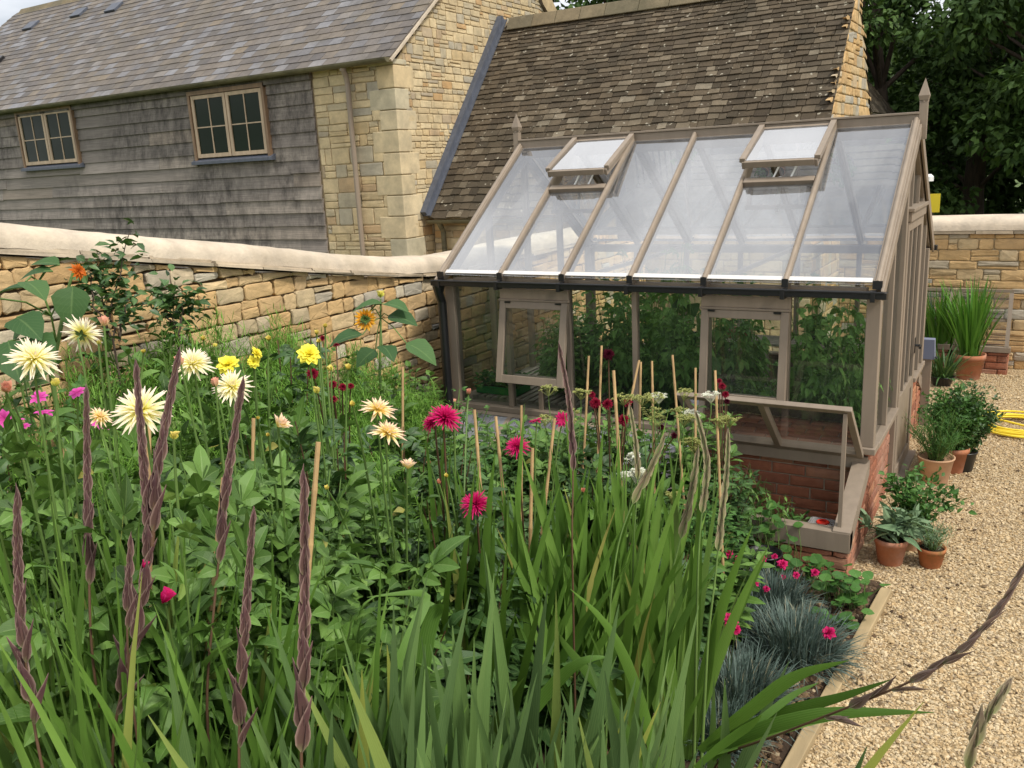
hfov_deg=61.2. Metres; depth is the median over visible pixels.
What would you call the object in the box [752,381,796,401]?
tomato plant
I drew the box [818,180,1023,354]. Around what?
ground
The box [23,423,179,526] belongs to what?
feathery plant
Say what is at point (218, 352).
feathery plant
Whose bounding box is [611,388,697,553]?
umbel plant
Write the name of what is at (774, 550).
plant pot
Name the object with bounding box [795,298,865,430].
tomato plant
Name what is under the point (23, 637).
gladiolus spike
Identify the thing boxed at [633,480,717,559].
bushy plant
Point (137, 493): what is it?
dahlia plant
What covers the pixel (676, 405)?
bamboo cane
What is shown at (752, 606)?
dianthus tuft
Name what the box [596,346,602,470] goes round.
bamboo cane
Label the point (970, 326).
potted plant
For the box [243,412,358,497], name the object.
dahlia plant
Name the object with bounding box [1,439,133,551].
feathery plant
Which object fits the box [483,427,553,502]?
bushy plant
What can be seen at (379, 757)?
iris clump
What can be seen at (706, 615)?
dahlia plant
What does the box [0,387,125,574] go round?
cosmos plant
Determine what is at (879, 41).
broadleaf tree
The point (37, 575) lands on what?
feathery plant
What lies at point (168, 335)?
bushy plant
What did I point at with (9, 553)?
dahlia plant
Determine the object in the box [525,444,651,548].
dahlia plant
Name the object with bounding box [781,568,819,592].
carnation
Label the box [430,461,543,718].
dahlia plant
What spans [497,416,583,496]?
bushy plant
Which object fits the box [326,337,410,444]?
feathery plant
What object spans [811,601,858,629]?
nasturtium
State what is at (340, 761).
iris clump
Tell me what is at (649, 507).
gladiolus clump
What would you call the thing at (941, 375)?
potted plant
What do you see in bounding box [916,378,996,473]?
potted plant
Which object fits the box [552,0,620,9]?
broadleaf tree
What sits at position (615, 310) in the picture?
tomato plant
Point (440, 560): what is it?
dahlia plant
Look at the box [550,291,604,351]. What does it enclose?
tomato plant
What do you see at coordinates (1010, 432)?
garden hose
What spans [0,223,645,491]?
garden wall
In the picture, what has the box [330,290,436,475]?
sunflower
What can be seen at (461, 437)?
bushy plant
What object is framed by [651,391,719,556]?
umbel plant
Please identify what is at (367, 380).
feathery plant
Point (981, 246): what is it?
garden wall
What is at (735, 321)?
potted plant
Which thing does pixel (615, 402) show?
bamboo cane
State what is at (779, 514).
pepper plant
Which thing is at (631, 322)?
tomato plant
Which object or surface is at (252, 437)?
bamboo cane
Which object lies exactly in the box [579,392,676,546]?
dahlia plant
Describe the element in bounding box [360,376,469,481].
feathery plant
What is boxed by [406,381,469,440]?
bushy plant
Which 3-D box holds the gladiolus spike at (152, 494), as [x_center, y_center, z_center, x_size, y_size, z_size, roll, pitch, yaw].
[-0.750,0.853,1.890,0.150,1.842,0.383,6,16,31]
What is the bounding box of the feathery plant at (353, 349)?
[272,323,371,426]
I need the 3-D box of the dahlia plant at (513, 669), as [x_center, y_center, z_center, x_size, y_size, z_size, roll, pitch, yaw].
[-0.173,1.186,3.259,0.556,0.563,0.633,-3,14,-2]
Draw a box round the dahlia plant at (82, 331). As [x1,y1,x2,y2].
[0,315,211,593]
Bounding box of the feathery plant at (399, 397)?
[348,359,428,466]
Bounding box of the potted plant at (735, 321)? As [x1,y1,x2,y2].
[727,318,738,337]
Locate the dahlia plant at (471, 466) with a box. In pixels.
[403,444,488,544]
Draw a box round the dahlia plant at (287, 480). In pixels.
[152,450,351,656]
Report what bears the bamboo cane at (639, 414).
on the flower bed soil
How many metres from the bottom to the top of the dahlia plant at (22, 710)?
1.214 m
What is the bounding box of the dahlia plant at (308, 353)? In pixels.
[279,323,398,559]
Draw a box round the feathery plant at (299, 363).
[244,325,351,418]
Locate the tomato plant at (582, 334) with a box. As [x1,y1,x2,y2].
[551,308,615,380]
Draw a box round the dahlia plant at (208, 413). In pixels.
[110,398,266,521]
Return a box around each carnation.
[724,613,740,677]
[725,550,736,563]
[753,582,769,595]
[757,553,787,577]
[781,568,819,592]
[822,626,836,646]
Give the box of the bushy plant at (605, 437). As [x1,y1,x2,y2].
[565,404,651,528]
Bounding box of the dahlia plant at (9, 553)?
[0,503,190,693]
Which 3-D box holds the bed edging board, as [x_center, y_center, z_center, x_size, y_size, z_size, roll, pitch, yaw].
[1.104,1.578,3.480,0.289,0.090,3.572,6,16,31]
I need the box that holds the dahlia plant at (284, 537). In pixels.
[196,412,372,663]
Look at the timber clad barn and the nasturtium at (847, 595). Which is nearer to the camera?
the nasturtium at (847, 595)
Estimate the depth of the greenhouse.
6.52 m
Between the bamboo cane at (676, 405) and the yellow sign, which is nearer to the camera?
the bamboo cane at (676, 405)
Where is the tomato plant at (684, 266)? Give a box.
[648,243,700,379]
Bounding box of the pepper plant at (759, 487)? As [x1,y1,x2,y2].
[734,461,772,514]
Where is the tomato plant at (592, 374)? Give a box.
[575,348,604,389]
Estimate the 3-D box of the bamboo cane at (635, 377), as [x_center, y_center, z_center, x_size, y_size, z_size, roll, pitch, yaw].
[0.570,0.569,4.900,0.513,1.353,0.017,-16,19,-41]
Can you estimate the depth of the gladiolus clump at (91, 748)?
1.74 m
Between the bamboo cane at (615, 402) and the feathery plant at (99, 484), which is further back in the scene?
the bamboo cane at (615, 402)
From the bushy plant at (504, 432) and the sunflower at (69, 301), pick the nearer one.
the sunflower at (69, 301)
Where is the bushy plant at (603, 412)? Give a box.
[541,410,613,494]
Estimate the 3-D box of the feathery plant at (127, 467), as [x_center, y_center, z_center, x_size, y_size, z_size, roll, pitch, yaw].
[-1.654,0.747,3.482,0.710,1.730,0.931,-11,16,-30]
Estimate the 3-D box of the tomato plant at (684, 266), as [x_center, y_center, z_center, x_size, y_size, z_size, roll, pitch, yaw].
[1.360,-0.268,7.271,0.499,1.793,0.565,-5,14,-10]
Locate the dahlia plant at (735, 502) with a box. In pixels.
[691,379,772,573]
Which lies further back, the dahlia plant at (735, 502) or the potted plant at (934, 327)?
the potted plant at (934, 327)
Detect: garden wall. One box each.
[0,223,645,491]
[836,214,1023,368]
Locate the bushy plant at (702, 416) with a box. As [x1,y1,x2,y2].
[626,403,713,525]
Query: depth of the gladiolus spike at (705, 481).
3.20 m
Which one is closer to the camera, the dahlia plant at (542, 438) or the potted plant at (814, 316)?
the dahlia plant at (542, 438)
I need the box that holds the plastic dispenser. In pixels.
[918,337,936,425]
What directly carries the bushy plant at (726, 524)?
on the flower bed soil
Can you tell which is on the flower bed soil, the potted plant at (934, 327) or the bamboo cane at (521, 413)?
the bamboo cane at (521, 413)
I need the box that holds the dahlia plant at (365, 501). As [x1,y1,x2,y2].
[277,458,410,615]
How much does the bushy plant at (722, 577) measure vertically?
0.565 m
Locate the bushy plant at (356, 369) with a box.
[316,346,370,403]
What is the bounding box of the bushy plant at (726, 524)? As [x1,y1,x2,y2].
[663,471,755,586]
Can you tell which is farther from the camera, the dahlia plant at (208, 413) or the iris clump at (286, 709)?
the dahlia plant at (208, 413)
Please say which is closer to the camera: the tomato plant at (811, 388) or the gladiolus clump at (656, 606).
the gladiolus clump at (656, 606)
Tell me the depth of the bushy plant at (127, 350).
4.04 m
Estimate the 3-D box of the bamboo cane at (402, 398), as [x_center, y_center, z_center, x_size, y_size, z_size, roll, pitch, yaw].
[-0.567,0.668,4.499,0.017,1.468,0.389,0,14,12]
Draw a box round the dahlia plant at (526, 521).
[478,499,540,559]
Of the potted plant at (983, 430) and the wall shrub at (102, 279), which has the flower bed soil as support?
the wall shrub at (102, 279)
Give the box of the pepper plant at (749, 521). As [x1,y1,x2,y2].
[728,486,758,546]
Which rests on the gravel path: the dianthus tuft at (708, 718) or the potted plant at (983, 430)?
the potted plant at (983, 430)
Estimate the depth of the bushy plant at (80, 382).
4.10 m
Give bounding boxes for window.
[14,105,84,171]
[186,82,275,164]
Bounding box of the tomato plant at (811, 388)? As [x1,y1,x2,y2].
[779,308,853,405]
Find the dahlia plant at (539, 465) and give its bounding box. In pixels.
[481,458,610,544]
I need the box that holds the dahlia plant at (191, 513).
[74,470,318,649]
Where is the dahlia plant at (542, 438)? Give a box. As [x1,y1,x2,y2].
[504,424,597,516]
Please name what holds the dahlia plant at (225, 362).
on the flower bed soil
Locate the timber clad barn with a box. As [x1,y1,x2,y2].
[0,0,556,277]
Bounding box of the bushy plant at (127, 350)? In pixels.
[116,342,267,459]
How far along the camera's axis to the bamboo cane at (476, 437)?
3.60 m
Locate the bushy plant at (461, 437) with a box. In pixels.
[442,421,517,479]
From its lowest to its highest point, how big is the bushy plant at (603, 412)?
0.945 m
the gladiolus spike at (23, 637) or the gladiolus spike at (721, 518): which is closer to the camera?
the gladiolus spike at (23, 637)
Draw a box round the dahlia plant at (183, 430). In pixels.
[91,399,214,521]
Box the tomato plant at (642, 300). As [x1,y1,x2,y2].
[609,249,677,416]
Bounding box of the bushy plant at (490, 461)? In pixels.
[488,434,558,520]
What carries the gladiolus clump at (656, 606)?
on the flower bed soil
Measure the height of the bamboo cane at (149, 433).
1.495 m
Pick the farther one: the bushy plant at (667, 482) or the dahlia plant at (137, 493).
the bushy plant at (667, 482)
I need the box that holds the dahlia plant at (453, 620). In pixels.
[365,571,482,759]
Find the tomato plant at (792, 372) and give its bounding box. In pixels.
[758,350,818,403]
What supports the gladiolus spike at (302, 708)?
on the flower bed soil
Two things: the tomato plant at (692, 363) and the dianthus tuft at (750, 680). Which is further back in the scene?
the tomato plant at (692, 363)
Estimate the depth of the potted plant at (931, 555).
5.10 m
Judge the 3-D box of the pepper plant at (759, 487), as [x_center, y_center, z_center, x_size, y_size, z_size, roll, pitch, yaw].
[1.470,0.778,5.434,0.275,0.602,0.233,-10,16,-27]
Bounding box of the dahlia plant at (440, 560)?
[281,536,469,745]
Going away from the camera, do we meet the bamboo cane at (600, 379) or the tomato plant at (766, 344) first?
the bamboo cane at (600, 379)
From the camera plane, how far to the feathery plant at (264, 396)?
4.39 m
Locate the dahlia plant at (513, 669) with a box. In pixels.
[443,640,534,745]
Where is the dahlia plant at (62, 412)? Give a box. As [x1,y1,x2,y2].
[0,368,111,504]
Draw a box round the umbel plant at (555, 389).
[536,384,591,506]
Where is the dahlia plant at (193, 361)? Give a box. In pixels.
[152,347,299,654]
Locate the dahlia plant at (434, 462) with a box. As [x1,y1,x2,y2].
[411,429,493,492]
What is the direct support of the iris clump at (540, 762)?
on the flower bed soil
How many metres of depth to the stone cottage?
12.15 m
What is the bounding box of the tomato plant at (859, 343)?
[852,322,892,435]
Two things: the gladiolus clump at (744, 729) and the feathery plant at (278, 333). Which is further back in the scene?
the feathery plant at (278, 333)
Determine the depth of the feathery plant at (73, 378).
4.43 m
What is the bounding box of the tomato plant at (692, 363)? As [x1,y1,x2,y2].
[661,312,718,422]
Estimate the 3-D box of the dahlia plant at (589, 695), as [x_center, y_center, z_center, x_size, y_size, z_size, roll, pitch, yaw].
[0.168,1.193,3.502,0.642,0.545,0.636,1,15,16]
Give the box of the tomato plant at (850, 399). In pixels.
[824,305,883,431]
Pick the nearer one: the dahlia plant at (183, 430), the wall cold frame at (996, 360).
the dahlia plant at (183, 430)
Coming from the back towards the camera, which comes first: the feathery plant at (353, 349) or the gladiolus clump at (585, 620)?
the feathery plant at (353, 349)
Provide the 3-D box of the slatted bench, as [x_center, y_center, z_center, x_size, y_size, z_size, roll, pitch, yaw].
[0.730,0.192,7.695,1.066,0.672,2.240,6,16,31]
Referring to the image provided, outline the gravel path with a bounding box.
[795,369,1023,767]
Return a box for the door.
[893,215,923,482]
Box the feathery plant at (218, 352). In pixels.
[168,305,295,423]
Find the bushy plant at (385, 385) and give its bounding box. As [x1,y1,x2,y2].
[327,370,417,485]
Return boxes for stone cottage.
[420,0,870,350]
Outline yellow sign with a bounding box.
[930,194,940,215]
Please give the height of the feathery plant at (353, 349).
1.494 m
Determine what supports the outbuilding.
on the ground
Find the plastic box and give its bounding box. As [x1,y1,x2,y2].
[816,519,828,524]
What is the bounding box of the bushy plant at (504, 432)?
[481,414,547,494]
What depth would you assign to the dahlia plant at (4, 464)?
2.94 m
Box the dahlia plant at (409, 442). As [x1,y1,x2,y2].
[363,427,458,542]
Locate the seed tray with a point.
(489, 385)
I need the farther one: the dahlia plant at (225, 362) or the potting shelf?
the potting shelf
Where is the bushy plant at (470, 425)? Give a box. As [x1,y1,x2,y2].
[404,386,489,479]
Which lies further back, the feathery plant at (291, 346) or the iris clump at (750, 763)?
the feathery plant at (291, 346)
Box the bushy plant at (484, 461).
[461,443,533,514]
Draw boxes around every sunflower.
[0,256,89,433]
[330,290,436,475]
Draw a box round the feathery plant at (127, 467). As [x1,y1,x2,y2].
[0,375,170,509]
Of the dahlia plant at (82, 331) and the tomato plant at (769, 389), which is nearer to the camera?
the dahlia plant at (82, 331)
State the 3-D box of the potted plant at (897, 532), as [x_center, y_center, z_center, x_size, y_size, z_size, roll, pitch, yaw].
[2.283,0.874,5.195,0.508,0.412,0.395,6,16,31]
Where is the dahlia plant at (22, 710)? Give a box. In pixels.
[0,519,237,767]
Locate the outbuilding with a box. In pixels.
[868,81,894,114]
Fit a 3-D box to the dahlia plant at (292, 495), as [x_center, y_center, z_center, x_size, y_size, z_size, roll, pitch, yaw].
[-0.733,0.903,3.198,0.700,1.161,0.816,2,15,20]
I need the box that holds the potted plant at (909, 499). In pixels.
[877,461,977,551]
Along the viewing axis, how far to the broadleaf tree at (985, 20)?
16.33 m
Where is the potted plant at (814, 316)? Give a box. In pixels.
[799,311,826,343]
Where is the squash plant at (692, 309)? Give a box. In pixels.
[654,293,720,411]
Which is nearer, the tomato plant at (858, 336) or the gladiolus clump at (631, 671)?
the gladiolus clump at (631, 671)
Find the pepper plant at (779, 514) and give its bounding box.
[760,488,794,545]
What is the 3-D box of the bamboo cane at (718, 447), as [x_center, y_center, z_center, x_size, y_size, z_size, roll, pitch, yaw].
[1.036,0.660,4.300,0.017,1.416,0.368,-2,14,3]
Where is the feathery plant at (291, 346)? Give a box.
[250,319,381,462]
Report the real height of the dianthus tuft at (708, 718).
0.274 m
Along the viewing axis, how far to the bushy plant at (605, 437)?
5.01 m
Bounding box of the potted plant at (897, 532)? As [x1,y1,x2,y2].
[858,500,937,566]
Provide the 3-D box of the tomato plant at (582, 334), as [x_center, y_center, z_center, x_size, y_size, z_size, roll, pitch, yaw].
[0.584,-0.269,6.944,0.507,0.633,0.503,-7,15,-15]
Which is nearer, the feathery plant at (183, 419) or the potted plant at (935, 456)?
the feathery plant at (183, 419)
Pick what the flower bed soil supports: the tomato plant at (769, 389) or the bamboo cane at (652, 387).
the bamboo cane at (652, 387)
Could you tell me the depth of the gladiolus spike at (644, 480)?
3.10 m
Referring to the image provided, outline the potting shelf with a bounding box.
[693,331,880,386]
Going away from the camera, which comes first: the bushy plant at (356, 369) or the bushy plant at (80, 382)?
the bushy plant at (80, 382)
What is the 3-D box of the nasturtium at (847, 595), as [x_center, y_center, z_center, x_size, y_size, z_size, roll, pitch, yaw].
[1.779,1.100,4.768,0.351,0.234,0.609,-9,15,-24]
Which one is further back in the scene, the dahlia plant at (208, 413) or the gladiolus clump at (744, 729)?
the dahlia plant at (208, 413)
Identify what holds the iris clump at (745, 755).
on the flower bed soil
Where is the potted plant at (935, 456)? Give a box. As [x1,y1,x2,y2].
[902,401,971,485]
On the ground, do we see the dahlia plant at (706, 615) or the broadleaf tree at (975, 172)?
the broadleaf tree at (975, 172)
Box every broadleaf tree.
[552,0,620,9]
[861,0,1017,215]
[862,0,1023,214]
[888,19,1023,214]
[894,0,1023,176]
[946,48,1023,213]
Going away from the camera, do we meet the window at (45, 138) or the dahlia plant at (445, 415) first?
the dahlia plant at (445, 415)
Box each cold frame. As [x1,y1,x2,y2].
[426,408,621,460]
[604,391,869,574]
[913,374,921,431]
[926,287,953,366]
[952,288,1014,374]
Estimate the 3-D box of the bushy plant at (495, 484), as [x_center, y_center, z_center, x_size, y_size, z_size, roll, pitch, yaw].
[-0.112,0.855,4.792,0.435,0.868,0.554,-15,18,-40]
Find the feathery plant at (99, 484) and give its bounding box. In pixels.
[0,452,123,597]
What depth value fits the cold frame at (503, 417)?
6.65 m
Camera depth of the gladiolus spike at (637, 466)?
3.30 m
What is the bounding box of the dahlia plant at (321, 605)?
[196,544,438,750]
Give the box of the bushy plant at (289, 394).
[176,354,292,460]
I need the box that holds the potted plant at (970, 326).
[927,275,1009,380]
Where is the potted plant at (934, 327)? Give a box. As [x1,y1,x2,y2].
[924,278,993,360]
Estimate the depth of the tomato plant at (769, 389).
6.90 m
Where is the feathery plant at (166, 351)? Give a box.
[99,316,242,454]
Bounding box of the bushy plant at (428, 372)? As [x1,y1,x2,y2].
[372,360,443,465]
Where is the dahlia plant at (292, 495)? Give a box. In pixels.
[211,462,380,624]
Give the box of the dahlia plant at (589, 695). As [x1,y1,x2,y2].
[509,626,623,750]
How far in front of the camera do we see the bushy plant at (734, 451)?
5.04 m
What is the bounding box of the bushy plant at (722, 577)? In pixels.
[701,538,775,641]
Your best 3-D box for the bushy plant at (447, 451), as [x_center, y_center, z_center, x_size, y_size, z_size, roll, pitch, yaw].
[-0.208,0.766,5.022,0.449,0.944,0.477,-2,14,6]
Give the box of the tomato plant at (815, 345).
[790,272,845,401]
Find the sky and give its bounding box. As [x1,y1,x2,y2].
[0,0,950,26]
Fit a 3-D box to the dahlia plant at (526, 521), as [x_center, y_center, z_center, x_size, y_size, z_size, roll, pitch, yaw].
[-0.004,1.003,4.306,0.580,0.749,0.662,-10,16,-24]
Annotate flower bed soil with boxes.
[493,566,884,767]
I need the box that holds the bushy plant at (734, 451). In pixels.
[668,403,743,538]
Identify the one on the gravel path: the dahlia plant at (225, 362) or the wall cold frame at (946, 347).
the wall cold frame at (946, 347)
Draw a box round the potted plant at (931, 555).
[915,513,956,569]
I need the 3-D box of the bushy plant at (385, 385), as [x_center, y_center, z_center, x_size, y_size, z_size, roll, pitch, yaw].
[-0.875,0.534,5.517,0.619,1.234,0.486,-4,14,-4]
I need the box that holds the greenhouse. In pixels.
[430,78,937,537]
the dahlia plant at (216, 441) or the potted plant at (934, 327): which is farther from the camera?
the potted plant at (934, 327)
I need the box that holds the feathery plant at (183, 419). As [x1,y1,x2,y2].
[64,351,230,477]
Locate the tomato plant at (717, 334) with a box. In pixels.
[681,267,739,420]
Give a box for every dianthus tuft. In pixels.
[684,689,778,767]
[697,629,814,752]
[730,592,881,692]
[731,589,778,650]
[740,560,830,615]
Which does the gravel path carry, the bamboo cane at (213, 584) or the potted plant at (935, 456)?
the potted plant at (935, 456)
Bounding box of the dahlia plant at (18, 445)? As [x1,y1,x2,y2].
[0,337,172,708]
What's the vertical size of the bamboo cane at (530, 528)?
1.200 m
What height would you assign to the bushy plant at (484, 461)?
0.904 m
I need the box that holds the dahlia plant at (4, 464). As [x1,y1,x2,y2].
[0,436,104,753]
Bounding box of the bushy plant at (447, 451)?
[439,437,510,523]
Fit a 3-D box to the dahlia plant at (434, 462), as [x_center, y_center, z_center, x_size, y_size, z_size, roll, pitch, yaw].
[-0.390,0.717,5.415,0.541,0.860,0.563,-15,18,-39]
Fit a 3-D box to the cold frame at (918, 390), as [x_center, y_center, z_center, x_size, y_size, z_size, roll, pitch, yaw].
[2.360,-0.039,8.532,3.052,0.649,0.640,6,16,31]
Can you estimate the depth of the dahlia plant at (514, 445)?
3.65 m
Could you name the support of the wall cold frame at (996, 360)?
on the gravel path
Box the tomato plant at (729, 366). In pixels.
[712,271,770,394]
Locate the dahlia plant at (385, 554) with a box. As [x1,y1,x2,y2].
[335,529,480,615]
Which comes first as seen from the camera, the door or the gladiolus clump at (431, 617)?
the gladiolus clump at (431, 617)
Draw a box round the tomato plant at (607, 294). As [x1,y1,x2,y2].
[580,291,642,411]
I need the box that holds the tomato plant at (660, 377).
[628,316,696,419]
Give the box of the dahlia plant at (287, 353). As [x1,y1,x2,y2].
[239,335,351,470]
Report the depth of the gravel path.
4.58 m
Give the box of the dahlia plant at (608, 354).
[563,349,654,528]
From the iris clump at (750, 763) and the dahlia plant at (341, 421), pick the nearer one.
the iris clump at (750, 763)
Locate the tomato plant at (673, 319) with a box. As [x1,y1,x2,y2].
[628,267,698,418]
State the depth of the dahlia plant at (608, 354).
4.84 m
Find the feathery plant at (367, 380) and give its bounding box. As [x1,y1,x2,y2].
[308,355,398,468]
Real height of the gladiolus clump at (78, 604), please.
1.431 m
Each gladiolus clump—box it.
[0,468,319,767]
[0,477,387,767]
[0,493,293,767]
[11,568,467,767]
[366,404,604,762]
[452,472,640,755]
[480,450,685,747]
[496,406,718,749]
[530,589,702,767]
[554,448,768,760]
[694,660,933,767]
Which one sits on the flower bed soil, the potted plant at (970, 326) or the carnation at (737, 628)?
the carnation at (737, 628)
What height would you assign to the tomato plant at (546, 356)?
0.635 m
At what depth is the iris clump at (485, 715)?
2.01 m
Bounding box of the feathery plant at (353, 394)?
[264,363,391,485]
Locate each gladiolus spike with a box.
[6,482,48,767]
[82,384,100,707]
[110,344,180,767]
[122,533,136,742]
[205,375,244,741]
[227,506,257,767]
[292,463,312,767]
[558,341,576,712]
[605,432,665,755]
[628,404,640,585]
[659,445,698,719]
[692,409,710,767]
[699,428,730,767]
[713,562,1023,767]
[963,676,1012,767]
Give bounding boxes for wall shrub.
[59,218,161,466]
[139,264,216,389]
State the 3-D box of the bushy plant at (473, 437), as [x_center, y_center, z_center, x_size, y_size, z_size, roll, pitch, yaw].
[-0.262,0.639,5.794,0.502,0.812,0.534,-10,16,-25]
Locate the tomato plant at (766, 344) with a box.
[714,296,774,394]
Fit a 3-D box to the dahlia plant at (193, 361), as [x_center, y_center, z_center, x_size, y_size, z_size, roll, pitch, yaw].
[-0.878,0.703,2.748,0.466,1.658,0.434,1,15,14]
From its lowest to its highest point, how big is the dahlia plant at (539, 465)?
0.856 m
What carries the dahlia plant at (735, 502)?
on the flower bed soil
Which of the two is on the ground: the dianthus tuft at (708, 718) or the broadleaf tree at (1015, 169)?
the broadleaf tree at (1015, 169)
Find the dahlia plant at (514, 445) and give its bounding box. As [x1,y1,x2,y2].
[480,411,584,603]
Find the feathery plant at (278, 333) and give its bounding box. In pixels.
[218,302,343,413]
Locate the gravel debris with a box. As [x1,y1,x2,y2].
[837,403,1023,765]
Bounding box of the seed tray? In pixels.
[473,365,531,396]
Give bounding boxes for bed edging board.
[781,579,891,767]
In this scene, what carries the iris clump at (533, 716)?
on the flower bed soil
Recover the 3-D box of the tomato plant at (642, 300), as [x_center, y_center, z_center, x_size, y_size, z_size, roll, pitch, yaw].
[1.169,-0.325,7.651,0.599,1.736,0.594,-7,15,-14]
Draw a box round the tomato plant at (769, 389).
[764,344,815,393]
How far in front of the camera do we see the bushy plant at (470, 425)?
5.74 m
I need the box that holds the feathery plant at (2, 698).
[0,476,130,754]
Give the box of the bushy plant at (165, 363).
[96,324,216,447]
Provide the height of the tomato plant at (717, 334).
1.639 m
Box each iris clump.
[92,637,537,767]
[114,574,536,767]
[246,552,627,767]
[249,607,593,767]
[264,588,607,767]
[268,576,576,767]
[289,637,643,767]
[338,666,628,767]
[350,532,672,767]
[405,606,771,767]
[448,650,923,767]
[489,654,866,767]
[507,683,776,767]
[529,726,697,767]
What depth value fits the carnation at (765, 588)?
4.50 m
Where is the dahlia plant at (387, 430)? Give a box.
[299,396,460,649]
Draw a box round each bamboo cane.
[146,426,152,606]
[204,478,221,658]
[251,418,254,460]
[308,442,320,579]
[401,367,403,469]
[473,409,481,493]
[494,416,504,501]
[520,405,522,519]
[528,448,533,552]
[537,418,555,583]
[582,356,589,474]
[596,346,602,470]
[612,370,620,469]
[616,360,639,467]
[638,362,641,442]
[651,361,655,495]
[671,355,684,511]
[694,368,696,525]
[714,370,724,573]
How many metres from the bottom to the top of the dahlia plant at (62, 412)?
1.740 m
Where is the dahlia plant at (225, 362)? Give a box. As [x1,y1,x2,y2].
[175,335,323,513]
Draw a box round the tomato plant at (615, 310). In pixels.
[587,271,655,415]
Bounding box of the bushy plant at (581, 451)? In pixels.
[528,407,606,490]
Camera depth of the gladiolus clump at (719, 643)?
3.40 m
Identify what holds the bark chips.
on the flower bed soil
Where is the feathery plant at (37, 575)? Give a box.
[0,432,172,708]
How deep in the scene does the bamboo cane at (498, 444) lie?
3.60 m
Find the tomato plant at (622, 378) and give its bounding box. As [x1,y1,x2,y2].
[580,292,651,416]
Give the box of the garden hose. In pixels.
[982,410,1023,437]
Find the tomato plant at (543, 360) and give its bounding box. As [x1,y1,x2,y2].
[531,344,556,376]
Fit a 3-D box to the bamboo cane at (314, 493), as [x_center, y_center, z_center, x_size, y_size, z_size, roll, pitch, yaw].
[-0.626,0.897,2.550,0.021,1.406,0.413,4,16,27]
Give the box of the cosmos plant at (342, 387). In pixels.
[306,336,389,495]
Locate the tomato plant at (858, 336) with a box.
[846,302,881,430]
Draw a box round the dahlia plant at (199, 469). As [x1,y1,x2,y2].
[0,386,290,767]
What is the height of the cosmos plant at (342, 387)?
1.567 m
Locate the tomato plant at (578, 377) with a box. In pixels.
[545,327,593,395]
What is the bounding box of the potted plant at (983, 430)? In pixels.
[933,372,1005,472]
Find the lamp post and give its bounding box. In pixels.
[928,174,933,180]
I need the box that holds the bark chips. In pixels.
[538,559,878,767]
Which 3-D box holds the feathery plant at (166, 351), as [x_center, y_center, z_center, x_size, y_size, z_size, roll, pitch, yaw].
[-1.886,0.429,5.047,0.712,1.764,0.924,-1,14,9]
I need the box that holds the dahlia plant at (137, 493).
[23,477,238,641]
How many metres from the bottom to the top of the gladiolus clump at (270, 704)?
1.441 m
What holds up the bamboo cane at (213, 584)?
on the flower bed soil
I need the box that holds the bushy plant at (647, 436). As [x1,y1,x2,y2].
[603,412,682,514]
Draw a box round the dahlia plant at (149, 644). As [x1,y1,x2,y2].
[91,537,348,750]
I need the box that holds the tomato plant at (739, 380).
[717,376,771,394]
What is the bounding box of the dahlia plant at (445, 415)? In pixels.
[392,388,507,681]
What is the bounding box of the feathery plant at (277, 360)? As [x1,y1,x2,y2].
[205,312,312,403]
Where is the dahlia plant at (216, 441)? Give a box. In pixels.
[178,417,326,498]
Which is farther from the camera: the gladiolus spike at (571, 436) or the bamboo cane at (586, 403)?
the bamboo cane at (586, 403)
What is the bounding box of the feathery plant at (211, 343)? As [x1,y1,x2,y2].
[151,299,285,420]
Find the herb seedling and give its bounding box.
[781,507,814,521]
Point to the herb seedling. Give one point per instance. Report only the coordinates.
(794, 517)
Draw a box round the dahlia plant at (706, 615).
[629,538,724,677]
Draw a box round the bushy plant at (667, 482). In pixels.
[577,459,686,549]
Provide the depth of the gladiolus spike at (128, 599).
1.75 m
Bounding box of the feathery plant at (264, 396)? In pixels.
[177,312,337,471]
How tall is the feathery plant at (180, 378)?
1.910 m
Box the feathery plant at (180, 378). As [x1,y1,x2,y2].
[98,306,264,485]
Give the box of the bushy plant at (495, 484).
[460,456,533,546]
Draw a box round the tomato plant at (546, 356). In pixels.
[531,314,574,376]
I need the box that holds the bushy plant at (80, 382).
[1,339,124,482]
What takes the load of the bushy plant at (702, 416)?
on the flower bed soil
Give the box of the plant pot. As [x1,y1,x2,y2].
[748,544,782,575]
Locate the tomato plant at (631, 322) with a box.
[615,296,650,363]
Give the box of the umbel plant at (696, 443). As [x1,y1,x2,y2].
[669,406,741,538]
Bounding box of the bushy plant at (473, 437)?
[437,412,496,459]
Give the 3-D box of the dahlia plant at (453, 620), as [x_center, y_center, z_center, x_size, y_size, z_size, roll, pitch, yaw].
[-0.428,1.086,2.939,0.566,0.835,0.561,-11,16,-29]
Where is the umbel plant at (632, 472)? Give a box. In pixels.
[622,452,644,551]
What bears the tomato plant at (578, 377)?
on the slatted bench
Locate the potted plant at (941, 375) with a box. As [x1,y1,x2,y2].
[931,344,974,386]
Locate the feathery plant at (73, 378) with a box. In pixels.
[33,328,185,484]
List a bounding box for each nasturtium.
[740,490,809,573]
[774,554,890,618]
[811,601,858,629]
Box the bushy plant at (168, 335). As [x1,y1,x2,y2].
[76,332,179,440]
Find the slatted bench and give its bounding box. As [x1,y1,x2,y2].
[472,344,628,411]

